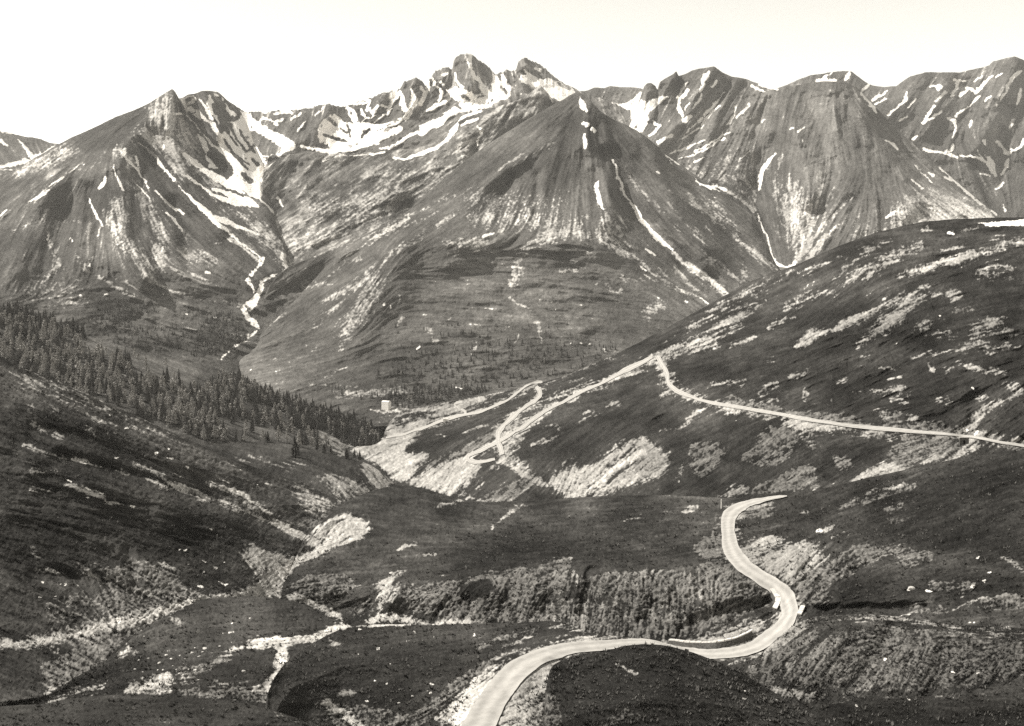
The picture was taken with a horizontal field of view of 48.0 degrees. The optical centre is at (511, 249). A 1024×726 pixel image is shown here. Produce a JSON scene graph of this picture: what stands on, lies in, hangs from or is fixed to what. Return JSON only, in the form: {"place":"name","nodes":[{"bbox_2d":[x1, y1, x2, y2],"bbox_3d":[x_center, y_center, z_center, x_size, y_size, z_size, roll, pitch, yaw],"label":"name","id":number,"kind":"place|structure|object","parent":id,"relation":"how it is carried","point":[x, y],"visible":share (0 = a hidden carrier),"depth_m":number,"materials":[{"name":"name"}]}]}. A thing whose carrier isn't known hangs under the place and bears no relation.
{"place":"outdoors","nodes":[
{"label":"outdoors","id":0,"kind":"place"},
{"bbox_2d":[0,130,57,174],"bbox_3d":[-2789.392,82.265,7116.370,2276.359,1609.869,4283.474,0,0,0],"label":"mountain","id":1,"kind":"structure","parent":0,"point":[16,151],"depth_m":6402.91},
{"bbox_2d":[0,89,312,374],"bbox_3d":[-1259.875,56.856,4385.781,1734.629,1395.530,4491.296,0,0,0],"label":"mountain","id":2,"kind":"structure","parent":0,"point":[161,204],"depth_m":3137.93,"materials":[{"name":"stone"}]},
{"bbox_2d":[0,694,312,725],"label":"front strip","id":3,"kind":"object","parent":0,"point":[82,717],"visible":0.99,"depth_m":162.45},
{"bbox_2d":[0,357,343,701],"bbox_3d":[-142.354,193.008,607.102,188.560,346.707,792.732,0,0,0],"label":"slope","id":4,"kind":"structure","parent":0,"point":[293,513],"depth_m":331.48,"materials":[{"name":"plant"}]},
{"bbox_2d":[0,596,351,707],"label":"river flat","id":5,"kind":"structure","parent":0,"point":[268,624],"depth_m":247.39,"materials":[{"name":"plant"}]},
{"bbox_2d":[0,305,373,454],"bbox_3d":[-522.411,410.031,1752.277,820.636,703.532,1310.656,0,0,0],"label":"forest hillside","id":6,"kind":"structure","parent":0,"point":[196,372],"depth_m":1465.81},
{"bbox_2d":[2,328,12,343],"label":"larch","id":7,"kind":"object","parent":6,"relation":"on","point":[7,336],"visible":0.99,"depth_m":1438.53,"materials":[{"name":"grey plant"}]},
{"bbox_2d":[4,346,11,359],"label":"larch","id":8,"kind":"object","parent":6,"relation":"on","point":[8,355],"visible":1,"depth_m":1395.21,"materials":[{"name":"grey plant"}]},
{"bbox_2d":[5,313,12,326],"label":"larch","id":9,"kind":"object","parent":6,"relation":"on","point":[9,319],"visible":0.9,"depth_m":1497.67,"materials":[{"name":"grey plant"}]},
{"bbox_2d":[12,324,18,336],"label":"spruce","id":10,"kind":"object","parent":6,"relation":"on","point":[15,332],"visible":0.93,"depth_m":1463.58,"materials":[{"name":"grey plant"}]},
{"bbox_2d":[13,338,20,349],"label":"larch","id":11,"kind":"object","parent":6,"relation":"on","point":[18,343],"visible":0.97,"depth_m":1424.20,"materials":[{"name":"grey plant"}]},
{"bbox_2d":[21,345,28,359],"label":"larch","id":12,"kind":"object","parent":6,"relation":"on","point":[27,350],"visible":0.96,"depth_m":1409.01,"materials":[{"name":"grey plant"}]},
{"bbox_2d":[25,355,32,369],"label":"spruce","id":13,"kind":"object","parent":6,"relation":"on","point":[28,365],"visible":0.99,"depth_m":1379.45,"materials":[{"name":"grey plant"}]},
{"bbox_2d":[29,322,37,338],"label":"spruce","id":14,"kind":"object","parent":6,"relation":"on","point":[33,331],"visible":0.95,"depth_m":1472.85,"materials":[{"name":"grey plant"}]},
{"bbox_2d":[39,325,47,339],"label":"larch","id":15,"kind":"object","parent":6,"relation":"on","point":[43,330],"visible":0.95,"depth_m":1483.04,"materials":[{"name":"grey plant"}]},
{"bbox_2d":[38,320,49,334],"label":"larch","id":16,"kind":"object","parent":6,"relation":"on","point":[44,322],"visible":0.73,"depth_m":1500.00,"materials":[{"name":"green plant"}]},
{"bbox_2d":[41,353,50,365],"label":"larch","id":17,"kind":"object","parent":6,"relation":"on","point":[45,358],"visible":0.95,"depth_m":1395.10,"materials":[{"name":"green plant"}]},
{"bbox_2d":[45,364,50,378],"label":"spruce","id":18,"kind":"object","parent":6,"relation":"on","point":[48,374],"visible":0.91,"depth_m":1365.73,"materials":[{"name":"grey plant"}]},
{"bbox_2d":[50,363,55,377],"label":"larch","id":19,"kind":"object","parent":6,"relation":"on","point":[52,371],"visible":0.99,"depth_m":1372.07,"materials":[{"name":"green plant"}]},
{"bbox_2d":[56,359,62,371],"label":"spruce","id":20,"kind":"object","parent":6,"relation":"on","point":[59,368],"visible":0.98,"depth_m":1390.51,"materials":[{"name":"grey plant"}]},
{"bbox_2d":[68,343,73,356],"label":"larch","id":21,"kind":"object","parent":6,"relation":"on","point":[70,350],"visible":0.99,"depth_m":1439.12,"materials":[{"name":"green plant"}]},
{"bbox_2d":[71,317,75,329],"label":"spruce","id":22,"kind":"object","parent":6,"relation":"on","point":[73,327],"visible":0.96,"depth_m":1597.38,"materials":[{"name":"grey plant"}]},
{"bbox_2d":[76,340,84,355],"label":"larch","id":23,"kind":"object","parent":6,"relation":"on","point":[80,345],"visible":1,"depth_m":1453.56,"materials":[{"name":"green plant"}]},
{"bbox_2d":[77,377,83,390],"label":"larch","id":24,"kind":"object","parent":6,"relation":"on","point":[79,386],"visible":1,"depth_m":1346.36,"materials":[{"name":"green plant"}]},
{"bbox_2d":[86,377,93,393],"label":"spruce","id":25,"kind":"object","parent":6,"relation":"on","point":[90,384],"visible":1,"depth_m":1345.87,"materials":[{"name":"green plant"}]},
{"bbox_2d":[91,371,94,386],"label":"spruce","id":26,"kind":"object","parent":6,"relation":"on","point":[92,376],"visible":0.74,"depth_m":1363.53,"materials":[{"name":"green plant"}]},
{"bbox_2d":[94,357,99,373],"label":"larch","id":27,"kind":"object","parent":6,"relation":"on","point":[96,361],"visible":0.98,"depth_m":1412.39,"materials":[{"name":"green plant"}]},
{"bbox_2d":[95,381,102,395],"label":"larch","id":28,"kind":"object","parent":6,"relation":"on","point":[100,389],"visible":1,"depth_m":1344.60,"materials":[{"name":"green plant"}]},
{"bbox_2d":[100,351,104,363],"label":"spruce","id":29,"kind":"object","parent":6,"relation":"on","point":[102,359],"visible":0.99,"depth_m":1439.15,"materials":[{"name":"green plant"}]},
{"bbox_2d":[103,378,107,392],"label":"spruce","id":30,"kind":"object","parent":6,"relation":"on","point":[105,387],"visible":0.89,"depth_m":1352.92,"materials":[{"name":"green plant"}]},
{"bbox_2d":[108,357,111,371],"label":"larch","id":31,"kind":"object","parent":6,"relation":"on","point":[110,363],"visible":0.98,"depth_m":1415.99,"materials":[{"name":"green plant"}]},
{"bbox_2d":[111,382,115,398],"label":"spruce","id":32,"kind":"object","parent":6,"relation":"on","point":[113,392],"visible":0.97,"depth_m":1340.90,"materials":[{"name":"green plant"}]},
{"bbox_2d":[113,366,119,379],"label":"larch","id":33,"kind":"object","parent":6,"relation":"on","point":[116,370],"visible":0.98,"depth_m":1399.14,"materials":[{"name":"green plant"}]},
{"bbox_2d":[114,347,118,360],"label":"spruce","id":34,"kind":"object","parent":6,"relation":"on","point":[116,353],"visible":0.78,"depth_m":1460.62,"materials":[{"name":"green plant"}]},
{"bbox_2d":[115,390,120,404],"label":"spruce","id":35,"kind":"object","parent":6,"relation":"on","point":[117,401],"visible":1,"depth_m":1322.33,"materials":[{"name":"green plant"}]},
{"bbox_2d":[116,352,122,365],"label":"larch","id":36,"kind":"object","parent":6,"relation":"on","point":[118,355],"visible":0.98,"depth_m":1447.06,"materials":[{"name":"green plant"}]},
{"bbox_2d":[118,386,122,398],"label":"spruce","id":37,"kind":"object","parent":6,"relation":"on","point":[120,392],"visible":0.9,"depth_m":1344.82,"materials":[{"name":"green plant"}]},
{"bbox_2d":[118,354,125,369],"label":"larch","id":38,"kind":"object","parent":6,"relation":"on","point":[121,363],"visible":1,"depth_m":1446.80,"materials":[{"name":"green plant"}]},
{"bbox_2d":[134,399,141,413],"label":"spruce","id":39,"kind":"object","parent":6,"relation":"on","point":[137,408],"visible":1,"depth_m":1318.26,"materials":[{"name":"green plant"}]},
{"bbox_2d":[136,382,142,393],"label":"spruce","id":40,"kind":"object","parent":6,"relation":"on","point":[139,390],"visible":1,"depth_m":1383.39,"materials":[{"name":"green plant"}]},
{"bbox_2d":[145,386,151,401],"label":"spruce","id":41,"kind":"object","parent":6,"relation":"on","point":[147,398],"visible":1,"depth_m":1366.09,"materials":[{"name":"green plant"}]},
{"bbox_2d":[144,373,152,387],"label":"larch","id":42,"kind":"object","parent":6,"relation":"on","point":[149,379],"visible":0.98,"depth_m":1414.89,"materials":[{"name":"grey plant"}]},
{"bbox_2d":[152,377,160,393],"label":"spruce","id":43,"kind":"object","parent":6,"relation":"on","point":[157,386],"visible":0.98,"depth_m":1407.52,"materials":[{"name":"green plant"}]},
{"bbox_2d":[157,393,161,403],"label":"larch","id":44,"kind":"object","parent":6,"relation":"on","point":[159,398],"visible":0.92,"depth_m":1364.96,"materials":[{"name":"grey plant"}]},
{"bbox_2d":[160,406,163,419],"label":"spruce","id":45,"kind":"object","parent":6,"relation":"on","point":[161,415],"visible":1,"depth_m":1320.32,"materials":[{"name":"grey plant"}]},
{"bbox_2d":[159,375,166,390],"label":"larch","id":46,"kind":"object","parent":6,"relation":"on","point":[162,382],"visible":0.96,"depth_m":1422.56,"materials":[{"name":"grey plant"}]},
{"bbox_2d":[159,400,166,414],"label":"spruce","id":47,"kind":"object","parent":6,"relation":"on","point":[162,403],"visible":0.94,"depth_m":1331.01,"materials":[{"name":"grey plant"}]},
{"bbox_2d":[162,407,166,421],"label":"spruce","id":48,"kind":"object","parent":6,"relation":"on","point":[164,417],"visible":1,"depth_m":1317.38,"materials":[{"name":"grey plant"}]},
{"bbox_2d":[165,367,169,379],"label":"spruce","id":49,"kind":"object","parent":6,"relation":"on","point":[167,374],"visible":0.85,"depth_m":1477.21,"materials":[{"name":"grey plant"}]},
{"bbox_2d":[177,411,181,424],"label":"spruce","id":50,"kind":"object","parent":6,"relation":"on","point":[178,419],"visible":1,"depth_m":1321.95,"materials":[{"name":"grey plant"}]},
{"bbox_2d":[185,402,192,417],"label":"larch","id":51,"kind":"object","parent":6,"relation":"on","point":[188,405],"visible":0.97,"depth_m":1350.68,"materials":[{"name":"grey plant"}]},
{"bbox_2d":[188,381,193,395],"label":"spruce","id":52,"kind":"object","parent":6,"relation":"on","point":[190,387],"visible":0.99,"depth_m":1462.44,"materials":[{"name":"grey plant"}]},
{"bbox_2d":[196,409,205,424],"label":"larch","id":53,"kind":"object","parent":6,"relation":"on","point":[202,414],"visible":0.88,"depth_m":1338.23,"materials":[{"name":"grey plant"}]},
{"bbox_2d":[200,425,207,438],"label":"larch","id":54,"kind":"object","parent":6,"relation":"on","point":[203,432],"visible":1,"depth_m":1301.53,"materials":[{"name":"grey plant"}]},
{"bbox_2d":[207,427,211,440],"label":"spruce","id":55,"kind":"object","parent":6,"relation":"on","point":[209,437],"visible":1,"depth_m":1305.33,"materials":[{"name":"grey plant"}]},
{"bbox_2d":[211,425,217,439],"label":"larch","id":56,"kind":"object","parent":6,"relation":"on","point":[214,429],"visible":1,"depth_m":1312.53,"materials":[{"name":"grey plant"}]},
{"bbox_2d":[211,417,217,430],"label":"spruce","id":57,"kind":"object","parent":6,"relation":"on","point":[215,423],"visible":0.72,"depth_m":1331.55,"materials":[{"name":"grey plant"}]},
{"bbox_2d":[211,409,218,425],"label":"larch","id":58,"kind":"object","parent":6,"relation":"on","point":[214,414],"visible":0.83,"depth_m":1345.16,"materials":[{"name":"grey plant"}]},
{"bbox_2d":[215,383,220,397],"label":"spruce","id":59,"kind":"object","parent":6,"relation":"on","point":[217,390],"visible":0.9,"depth_m":1500.05,"materials":[{"name":"grey plant"}]},
{"bbox_2d":[217,403,222,415],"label":"spruce","id":60,"kind":"object","parent":6,"relation":"on","point":[218,411],"visible":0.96,"depth_m":1406.26,"materials":[{"name":"grey plant"}]},
{"bbox_2d":[219,428,227,439],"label":"larch","id":61,"kind":"object","parent":6,"relation":"on","point":[223,431],"visible":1,"depth_m":1315.84,"materials":[{"name":"grey plant"}]},
{"bbox_2d":[224,400,230,416],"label":"spruce","id":62,"kind":"object","parent":6,"relation":"on","point":[226,408],"visible":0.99,"depth_m":1415.79,"materials":[{"name":"grey plant"}]},
{"bbox_2d":[229,409,235,423],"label":"spruce","id":63,"kind":"object","parent":6,"relation":"on","point":[232,419],"visible":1,"depth_m":1391.42,"materials":[{"name":"grey plant"}]},
{"bbox_2d":[240,396,245,409],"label":"larch","id":64,"kind":"object","parent":6,"relation":"on","point":[241,404],"visible":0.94,"depth_m":1481.51,"materials":[{"name":"grey plant"}]},
{"bbox_2d":[243,419,248,433],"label":"larch","id":65,"kind":"object","parent":6,"relation":"on","point":[246,425],"visible":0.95,"depth_m":1364.18,"materials":[{"name":"grey plant"}]},
{"bbox_2d":[249,418,255,431],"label":"spruce","id":66,"kind":"object","parent":6,"relation":"on","point":[252,426],"visible":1,"depth_m":1381.85,"materials":[{"name":"grey plant"}]},
{"bbox_2d":[253,399,258,412],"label":"spruce","id":67,"kind":"object","parent":6,"relation":"on","point":[255,408],"visible":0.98,"depth_m":1510.78,"materials":[{"name":"grey plant"}]},
{"bbox_2d":[254,412,259,424],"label":"spruce","id":68,"kind":"object","parent":6,"relation":"on","point":[256,421],"visible":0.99,"depth_m":1432.97,"materials":[{"name":"grey plant"}]},
{"bbox_2d":[258,389,261,402],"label":"spruce","id":69,"kind":"object","parent":6,"relation":"on","point":[260,399],"visible":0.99,"depth_m":1584.67,"materials":[{"name":"grey plant"}]},
{"bbox_2d":[273,414,279,428],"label":"spruce","id":70,"kind":"object","parent":6,"relation":"on","point":[276,423],"visible":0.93,"depth_m":1444.94,"materials":[{"name":"grey plant"}]},
{"bbox_2d":[274,393,278,405],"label":"spruce","id":71,"kind":"object","parent":6,"relation":"on","point":[276,400],"visible":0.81,"depth_m":1612.24,"materials":[{"name":"grey plant"}]},
{"bbox_2d":[273,410,285,425],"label":"larch","id":72,"kind":"object","parent":6,"relation":"on","point":[280,417],"visible":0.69,"depth_m":1471.44,"materials":[{"name":"grey plant"}]},
{"bbox_2d":[0,305,573,446],"bbox_3d":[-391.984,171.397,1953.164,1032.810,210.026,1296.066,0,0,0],"label":"larch wood","id":73,"kind":"object","parent":6,"relation":"on","point":[101,371],"visible":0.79,"depth_m":1443.47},
{"bbox_2d":[299,414,307,427],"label":"larch","id":74,"kind":"object","parent":6,"relation":"on","point":[302,421],"visible":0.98,"depth_m":1529.12,"materials":[{"name":"grey plant"}]},
{"bbox_2d":[303,431,308,444],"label":"spruce","id":75,"kind":"object","parent":6,"relation":"on","point":[306,441],"visible":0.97,"depth_m":1406.95,"materials":[{"name":"grey plant"}]},
{"bbox_2d":[305,411,308,424],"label":"spruce","id":76,"kind":"object","parent":6,"relation":"on","point":[307,419],"visible":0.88,"depth_m":1554.00,"materials":[{"name":"grey plant"}]},
{"bbox_2d":[0,296,623,446],"bbox_3d":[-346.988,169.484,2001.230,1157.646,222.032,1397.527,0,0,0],"label":"spruce wood","id":77,"kind":"object","parent":6,"relation":"on","point":[352,436],"visible":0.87,"depth_m":1667.04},
{"bbox_2d":[332,424,338,436],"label":"spruce","id":78,"kind":"object","parent":6,"relation":"on","point":[335,433],"visible":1,"depth_m":1564.11,"materials":[{"name":"grey plant"}]},
{"bbox_2d":[203,441,395,502],"bbox_3d":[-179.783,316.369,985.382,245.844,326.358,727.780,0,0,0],"label":"knoll","id":79,"kind":"structure","parent":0,"point":[338,476],"depth_m":881.95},
{"bbox_2d":[242,429,247,441],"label":"larch","id":80,"kind":"object","parent":79,"relation":"on","point":[245,437],"visible":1,"depth_m":938.75,"materials":[{"name":"grey plant"}]},
{"bbox_2d":[275,426,281,441],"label":"larch","id":81,"kind":"object","parent":79,"relation":"on","point":[278,435],"visible":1,"depth_m":955.82,"materials":[{"name":"grey plant"}]},
{"bbox_2d":[290,435,300,456],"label":"spruce","id":82,"kind":"object","parent":79,"relation":"on","point":[295,448],"visible":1,"depth_m":899.77,"materials":[{"name":"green plant"}]},
{"bbox_2d":[296,433,301,443],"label":"larch","id":83,"kind":"object","parent":79,"relation":"on","point":[298,438],"visible":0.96,"depth_m":950.27,"materials":[{"name":"grey plant"}]},
{"bbox_2d":[373,426,386,436],"bbox_3d":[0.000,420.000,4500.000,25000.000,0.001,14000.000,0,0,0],"label":"valley floor","id":84,"kind":"structure","parent":0,"point":[382,429],"depth_m":2692.34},
{"bbox_2d":[258,86,554,264],"bbox_3d":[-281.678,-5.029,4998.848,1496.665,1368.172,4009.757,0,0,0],"label":"rocky shoulder","id":85,"kind":"object","parent":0,"point":[321,202],"visible":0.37,"depth_m":4272.78},
{"bbox_2d":[237,54,630,167],"bbox_3d":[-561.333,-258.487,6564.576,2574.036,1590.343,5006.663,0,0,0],"label":"range","id":86,"kind":"structure","parent":0,"point":[413,113],"depth_m":5893.37,"materials":[{"name":"snow"}]},
{"bbox_2d":[356,380,541,446],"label":"road","id":87,"kind":"structure","parent":0,"point":[470,413],"depth_m":1418.67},
{"bbox_2d":[454,400,466,412],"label":"path","id":88,"kind":"structure","parent":0,"point":[458,402],"depth_m":1537.25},
{"bbox_2d":[265,620,688,725],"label":"road terrace","id":89,"kind":"structure","parent":0,"point":[556,632],"depth_m":219.57,"materials":[{"name":"plant"}]},
{"bbox_2d":[236,92,779,425],"bbox_3d":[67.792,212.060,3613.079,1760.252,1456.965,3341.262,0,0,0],"label":"central pyramid mountain","id":90,"kind":"structure","parent":0,"point":[580,214],"depth_m":2650.42,"materials":[{"name":"stone"}]},
{"bbox_2d":[381,400,390,410],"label":"house","id":91,"kind":"structure","parent":90,"relation":"on","point":[385,405],"depth_m":2032.71,"materials":[{"name":"metal"}]},
{"bbox_2d":[0,0,1023,143],"label":"sky","id":92,"kind":"structure","parent":0,"point":[68,68],"materials":[{"name":"white"}]},
{"bbox_2d":[496,385,541,454],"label":"road","id":93,"kind":"structure","parent":0,"point":[511,417],"depth_m":1117.80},
{"bbox_2d":[466,355,652,463],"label":"road","id":94,"kind":"structure","parent":0,"point":[542,412],"depth_m":1045.16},
{"bbox_2d":[461,638,684,725],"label":"road","id":95,"kind":"structure","parent":0,"point":[487,707],"depth_m":219.06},
{"bbox_2d":[281,450,1023,694],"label":"plateau and banks","id":96,"kind":"object","parent":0,"point":[380,517],"visible":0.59,"depth_m":307.77,"materials":[{"name":"plant"}]},
{"bbox_2d":[0,361,1023,725],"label":"grass","id":97,"kind":"structure","parent":96,"relation":"on","point":[640,703],"depth_m":223.29,"materials":[{"name":"plant"}]},
{"bbox_2d":[715,657,751,661],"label":"retaining wall","id":98,"kind":"structure","parent":96,"relation":"on","point":[730,659],"depth_m":238.66,"materials":[{"name":"stone"}]},
{"bbox_2d":[797,605,804,619],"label":"parapet wall","id":99,"kind":"structure","parent":96,"relation":"on","point":[801,610],"depth_m":242.87,"materials":[{"name":"concrete"}]},
{"bbox_2d":[542,644,809,725],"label":"dark foreground knoll","id":100,"kind":"structure","parent":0,"point":[694,719],"depth_m":155.45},
{"bbox_2d":[345,217,1023,501],"bbox_3d":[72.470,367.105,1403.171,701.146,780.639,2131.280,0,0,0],"label":"hillside","id":101,"kind":"structure","parent":0,"point":[918,326],"depth_m":680.21,"materials":[{"name":"plant"}]},
{"bbox_2d":[959,437,968,445],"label":"culvert","id":102,"kind":"object","parent":101,"relation":"on","point":[963,440],"visible":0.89,"depth_m":463.80,"materials":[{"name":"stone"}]},
{"bbox_2d":[678,495,797,658],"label":"road","id":103,"kind":"structure","parent":0,"point":[737,558],"depth_m":259.70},
{"bbox_2d":[669,629,751,648],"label":"parapet wall","id":104,"kind":"structure","parent":103,"relation":"on","point":[733,641],"depth_m":247.94,"materials":[{"name":"stone"}]},
{"bbox_2d":[770,588,780,613],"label":"parapet wall","id":105,"kind":"structure","parent":103,"relation":"on","point":[775,597],"depth_m":256.61,"materials":[{"name":"concrete"}]},
{"bbox_2d":[581,56,1023,217],"bbox_3d":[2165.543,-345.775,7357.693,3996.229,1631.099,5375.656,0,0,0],"label":"back range","id":106,"kind":"structure","parent":0,"point":[964,129],"depth_m":6253.62,"materials":[{"name":"stone"}]},
{"bbox_2d":[629,66,1002,269],"bbox_3d":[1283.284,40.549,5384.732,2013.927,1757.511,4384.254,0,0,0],"label":"massif","id":107,"kind":"structure","parent":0,"point":[802,173],"depth_m":4445.96,"materials":[{"name":"stone"}]},
{"bbox_2d":[656,355,1023,446],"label":"road","id":108,"kind":"structure","parent":0,"point":[668,382],"depth_m":574.07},
{"bbox_2d":[740,614,1023,714],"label":"front mound","id":109,"kind":"object","parent":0,"point":[841,640],"visible":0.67,"depth_m":199.08,"materials":[{"name":"plant"}]},
{"bbox_2d":[804,693,1023,725],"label":"front strip","id":110,"kind":"object","parent":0,"point":[992,701],"visible":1,"depth_m":133.68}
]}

